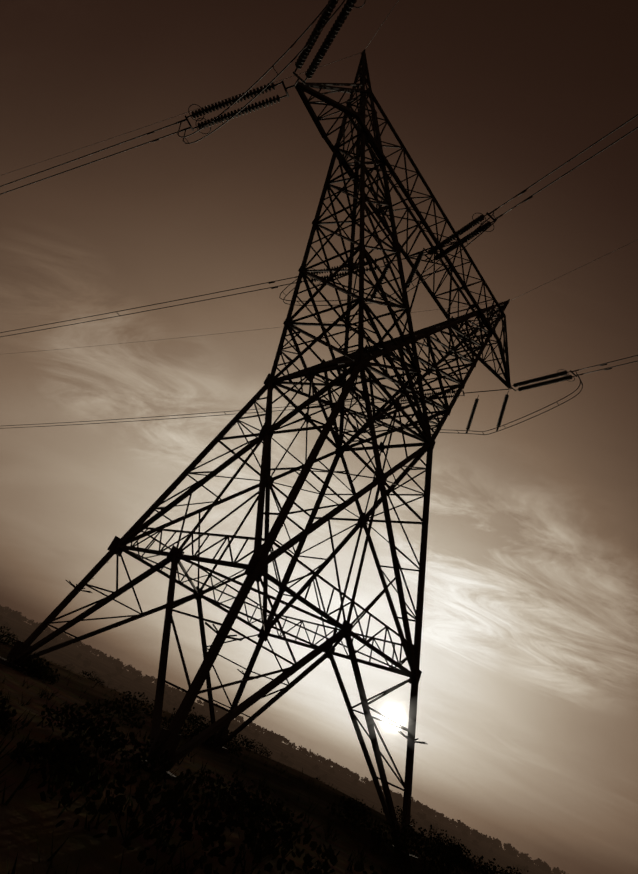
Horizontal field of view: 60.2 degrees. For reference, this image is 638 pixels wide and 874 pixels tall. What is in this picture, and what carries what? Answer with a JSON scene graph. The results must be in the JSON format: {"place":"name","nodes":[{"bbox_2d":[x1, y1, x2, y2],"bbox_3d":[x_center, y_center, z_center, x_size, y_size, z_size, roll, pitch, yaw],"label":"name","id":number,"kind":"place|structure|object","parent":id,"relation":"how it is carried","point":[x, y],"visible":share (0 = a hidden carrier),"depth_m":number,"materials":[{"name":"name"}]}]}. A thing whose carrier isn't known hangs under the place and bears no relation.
{"place":"outdoors","nodes":[
{"label":"outdoors","id":0,"kind":"place"},
{"bbox_2d":[0,612,552,873],"bbox_3d":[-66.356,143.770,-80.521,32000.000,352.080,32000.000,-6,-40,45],"label":"ground","id":1,"kind":"structure","parent":0,"point":[26,814],"depth_m":13.44,"materials":[{"name":"black soil"}]},
{"bbox_2d":[0,657,421,859],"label":"footings","id":2,"kind":"object","parent":1,"relation":"on","point":[5,662],"visible":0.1,"depth_m":18.98,"materials":[{"name":"grey concrete"}]},
{"bbox_2d":[7,50,510,850],"bbox_3d":[2.132,-1.167,25.845,10.802,31.559,22.191,-6,-40,45],"label":"pylon","id":3,"kind":"object","parent":1,"relation":"on","point":[355,362],"visible":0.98,"depth_m":23.54,"materials":[{"name":"metal"}]},
{"bbox_2d":[0,0,637,434],"bbox_3d":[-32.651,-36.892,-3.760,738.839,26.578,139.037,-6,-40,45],"label":"conductors","id":4,"kind":"object","parent":3,"relation":"attached to","point":[290,278],"visible":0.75,"depth_m":30.14,"materials":[{"name":"grey metal"}]},
{"bbox_2d":[117,0,611,434],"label":"line fittings","id":5,"kind":"object","parent":4,"relation":"attached to","point":[287,95],"visible":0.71,"depth_m":27.61,"materials":[{"name":"metal"}]},
{"bbox_2d":[191,0,572,429],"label":"insulator strings","id":6,"kind":"object","parent":3,"relation":"attached to","point":[330,36],"visible":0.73,"depth_m":26.71,"materials":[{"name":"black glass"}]},
{"bbox_2d":[0,624,528,873],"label":"scrub bushes","id":7,"kind":"object","parent":1,"relation":"on","point":[64,755],"visible":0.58,"depth_m":8.71,"materials":[{"name":"black plant"}]},
{"bbox_2d":[0,605,565,873],"bbox_3d":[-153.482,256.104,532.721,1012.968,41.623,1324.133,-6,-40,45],"label":"trees","id":8,"kind":"object","parent":1,"relation":"on","point":[117,664],"materials":[{"name":"black plant"}]},
{"bbox_2d":[0,0,637,873],"label":"sky","id":9,"kind":"structure","parent":0,"point":[527,716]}
]}

